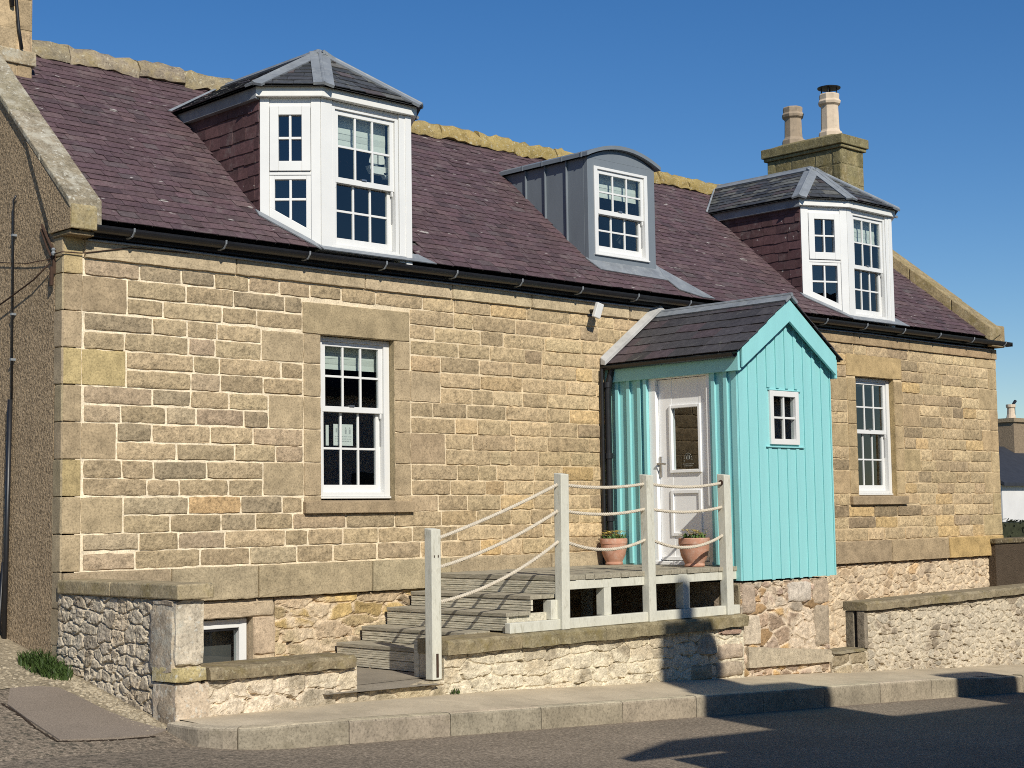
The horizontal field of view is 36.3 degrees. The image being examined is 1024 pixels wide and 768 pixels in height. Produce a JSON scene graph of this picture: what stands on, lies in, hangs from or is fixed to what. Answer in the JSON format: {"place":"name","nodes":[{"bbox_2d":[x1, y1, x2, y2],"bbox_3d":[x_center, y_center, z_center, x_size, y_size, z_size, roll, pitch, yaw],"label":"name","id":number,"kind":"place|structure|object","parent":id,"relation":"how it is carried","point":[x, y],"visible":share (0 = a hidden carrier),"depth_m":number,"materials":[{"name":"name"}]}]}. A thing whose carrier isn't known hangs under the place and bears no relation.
{"place":"outdoors","nodes":[
{"label":"outdoors","id":0,"kind":"place"},
{"bbox_2d":[0,635,166,731],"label":"dirt verge","id":1,"kind":"structure","parent":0,"point":[11,646],"depth_m":12.27,"materials":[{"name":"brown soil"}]},
{"bbox_2d":[16,647,76,680],"bbox_3d":[-3.781,2.262,12.659,0.404,0.268,0.726,4,-7,-44],"label":"grass tuft","id":2,"kind":"object","parent":1,"relation":"on","point":[48,666],"visible":1,"depth_m":12.58,"materials":[{"name":"green plant"}]},
{"bbox_2d":[325,667,437,694],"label":"yard","id":3,"kind":"structure","parent":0,"point":[367,677],"depth_m":13.36,"materials":[{"name":"grey concrete"}]},
{"bbox_2d":[57,578,444,724],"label":"garden wall","id":4,"kind":"structure","parent":3,"relation":"on","point":[138,644],"depth_m":12.06,"materials":[{"name":"stone"}]},
{"bbox_2d":[336,578,554,676],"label":"timber steps","id":5,"kind":"structure","parent":3,"relation":"on","point":[464,612],"depth_m":14.59,"materials":[{"name":"grey wood"}]},
{"bbox_2d":[0,675,1023,767],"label":"road","id":6,"kind":"structure","parent":0,"point":[981,731],"depth_m":11.62,"materials":[{"name":"grey asphalt"}]},
{"bbox_2d":[1,703,155,741],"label":"tarmac crack","id":7,"kind":"object","parent":6,"relation":"on","point":[25,719],"visible":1,"depth_m":11.05,"materials":[{"name":"black asphalt"}]},
{"bbox_2d":[7,686,166,740],"bbox_3d":[-3.246,2.439,11.565,0.890,0.323,1.355,4,-7,-44],"label":"tarmac patch","id":8,"kind":"object","parent":6,"relation":"on","point":[58,713],"visible":0.95,"depth_m":11.42,"materials":[{"name":"grey asphalt"}]},
{"bbox_2d":[167,674,1023,749],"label":"kerb","id":9,"kind":"structure","parent":6,"relation":"on","point":[310,733],"depth_m":13.16,"materials":[{"name":"concrete"}]},
{"bbox_2d":[32,0,1023,418],"label":"sky","id":10,"kind":"structure","parent":0,"point":[934,89],"materials":[{"name":"blue"}]},
{"bbox_2d":[180,664,1023,725],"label":"pavement","id":11,"kind":"structure","parent":0,"point":[473,700],"depth_m":13.88,"materials":[{"name":"concrete"}]},
{"bbox_2d":[451,688,459,693],"bbox_3d":[-0.482,2.621,13.386,0.103,0.062,0.061,4,-7,-44],"label":"weed","id":12,"kind":"object","parent":11,"relation":"on","point":[457,691],"visible":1,"depth_m":13.38,"materials":[{"name":"green plant"}]},
{"bbox_2d":[417,614,748,693],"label":"garden wall","id":13,"kind":"structure","parent":11,"relation":"on","point":[703,648],"depth_m":14.64,"materials":[{"name":"stone"}]},
{"bbox_2d":[441,564,739,633],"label":"timber deck","id":14,"kind":"structure","parent":13,"relation":"on","point":[603,579],"depth_m":15.28,"materials":[{"name":"grey wood"}]},
{"bbox_2d":[424,473,733,679],"bbox_3d":[0.772,1.728,14.802,4.125,1.778,0.102,4,-7,-44],"label":"rope railing","id":15,"kind":"object","parent":14,"relation":"attached to","point":[561,543],"visible":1,"depth_m":14.53,"materials":[{"name":"wood"}]},
{"bbox_2d":[600,530,626,564],"bbox_3d":[1.130,1.812,17.338,0.305,0.381,0.310,4,-7,-44],"label":"flower pot","id":16,"kind":"object","parent":14,"relation":"on","point":[616,557],"visible":0.98,"depth_m":17.23,"materials":[{"name":"ceramic"}]},
{"bbox_2d":[678,529,709,566],"bbox_3d":[1.910,1.716,16.383,0.330,0.389,0.330,4,-7,-44],"label":"flower pot","id":17,"kind":"object","parent":14,"relation":"on","point":[695,557],"visible":0.98,"depth_m":16.27,"materials":[{"name":"ceramic"}]},
{"bbox_2d":[600,292,842,676],"bbox_3d":[2.398,1.098,17.552,2.000,4.246,1.963,4,-7,-44],"label":"porch","id":18,"kind":"object","parent":11,"relation":"on","point":[738,391],"visible":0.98,"depth_m":17.02,"materials":[{"name":"teal paint"}]},
{"bbox_2d":[657,376,709,560],"bbox_3d":[1.859,0.921,16.952,0.126,1.980,0.695,4,-7,-44],"label":"door","id":19,"kind":"structure","parent":18,"relation":"in","point":[673,394],"depth_m":17.00,"materials":[{"name":"white wood"}]},
{"bbox_2d":[768,390,799,444],"bbox_3d":[2.937,0.370,16.982,0.515,0.580,0.076,4,-7,-44],"label":"window","id":20,"kind":"structure","parent":18,"relation":"in","point":[794,396],"depth_m":16.98,"materials":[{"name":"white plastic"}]},
{"bbox_2d":[829,583,1023,672],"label":"garden wall","id":21,"kind":"structure","parent":11,"relation":"on","point":[981,626],"depth_m":18.76,"materials":[{"name":"stone"}]},
{"bbox_3d":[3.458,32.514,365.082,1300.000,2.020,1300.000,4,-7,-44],"label":"ground","id":22,"kind":"structure","parent":0,"visible":0},
{"bbox_2d":[0,0,1012,684],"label":"cottage","id":23,"kind":"structure","parent":22,"relation":"on","point":[430,332],"depth_m":15.61,"materials":[{"name":"stone"}]},
{"bbox_2d":[1,195,16,638],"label":"gable pipe","id":24,"kind":"object","parent":23,"relation":"attached to","point":[7,514],"visible":0.93,"depth_m":13.59,"materials":[{"name":"black metal"}]},
{"bbox_2d":[0,562,2,629],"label":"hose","id":25,"kind":"object","parent":24,"relation":"hanging from","point":[1,584],"visible":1,"depth_m":13.57,"materials":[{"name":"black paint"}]},
{"bbox_2d":[0,224,189,304],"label":"cable","id":26,"kind":"object","parent":23,"relation":"attached to","point":[52,268],"visible":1,"depth_m":13.31,"materials":[{"name":"metal"}]},
{"bbox_2d":[203,618,245,659],"bbox_3d":[-2.723,2.384,14.057,0.745,0.515,0.090,4,-7,-44],"label":"basement window","id":27,"kind":"structure","parent":23,"relation":"in","point":[238,625],"depth_m":14.23,"materials":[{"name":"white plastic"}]},
{"bbox_2d":[326,425,328,444],"bbox_3d":[-1.802,0.499,15.249,0.035,0.200,0.003,4,-7,-44],"label":"paper strip","id":28,"kind":"object","parent":23,"relation":"attached to","point":[327,434],"visible":1,"depth_m":15.25,"materials":[{"name":"white paper"}]},
{"bbox_2d":[333,424,352,445],"bbox_3d":[-1.657,0.500,15.346,0.240,0.210,0.003,4,-7,-44],"label":"paper notice","id":29,"kind":"object","parent":23,"relation":"attached to","point":[347,434],"visible":1,"depth_m":15.36,"materials":[{"name":"grey paper"}]},
{"bbox_2d":[320,336,390,498],"bbox_3d":[-1.591,0.340,15.341,0.922,1.565,0.154,4,-7,-44],"label":"window","id":30,"kind":"structure","parent":23,"relation":"in","point":[359,355],"depth_m":15.44,"materials":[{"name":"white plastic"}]},
{"bbox_2d":[365,154,387,175],"bbox_3d":[-1.350,-2.320,15.707,0.270,0.440,0.060,4,-7,-44],"label":"model boat","id":31,"kind":"object","parent":23,"relation":"attached to","point":[379,171],"visible":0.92,"depth_m":15.68,"materials":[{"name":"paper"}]},
{"bbox_2d":[381,153,387,180],"bbox_3d":[-1.234,-2.233,15.811,0.216,0.352,0.060,4,-7,-44],"label":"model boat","id":32,"kind":"object","parent":23,"relation":"attached to","point":[384,177],"visible":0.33,"depth_m":15.76,"materials":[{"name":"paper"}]},
{"bbox_2d":[586,302,603,318],"bbox_3d":[0.913,-0.816,17.522,0.139,0.187,0.219,4,-7,-44],"label":"security light","id":33,"kind":"object","parent":23,"relation":"attached to","point":[596,311],"visible":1,"depth_m":17.45,"materials":[{"name":"white plastic"}]},
{"bbox_2d":[599,369,614,563],"bbox_3d":[1.088,0.934,17.570,0.179,2.210,0.102,-1,-5,0],"label":"downpipe","id":34,"kind":"object","parent":23,"relation":"attached to","point":[606,445],"visible":0.89,"depth_m":17.55,"materials":[{"name":"black metal"}]},
{"bbox_2d":[855,377,892,494],"bbox_3d":[4.909,0.728,21.573,0.948,1.605,0.154,4,-7,-44],"label":"window","id":35,"kind":"structure","parent":23,"relation":"in","point":[885,488],"depth_m":21.76,"materials":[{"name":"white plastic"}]},
{"bbox_2d":[988,537,1023,586],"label":"harled wall","id":36,"kind":"structure","parent":22,"relation":"on","point":[1006,562],"depth_m":23.48,"materials":[{"name":"stone"}]},
{"bbox_2d":[998,400,1023,521],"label":"neighbour house","id":37,"kind":"structure","parent":22,"relation":"on","point":[1011,440],"depth_m":76.64,"materials":[{"name":"white paint"}]},
{"bbox_2d":[1002,518,1023,537],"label":"hedge","id":38,"kind":"object","parent":22,"relation":"on","point":[1011,528],"visible":0.06,"depth_m":47.25,"materials":[{"name":"green plant"}]}
]}

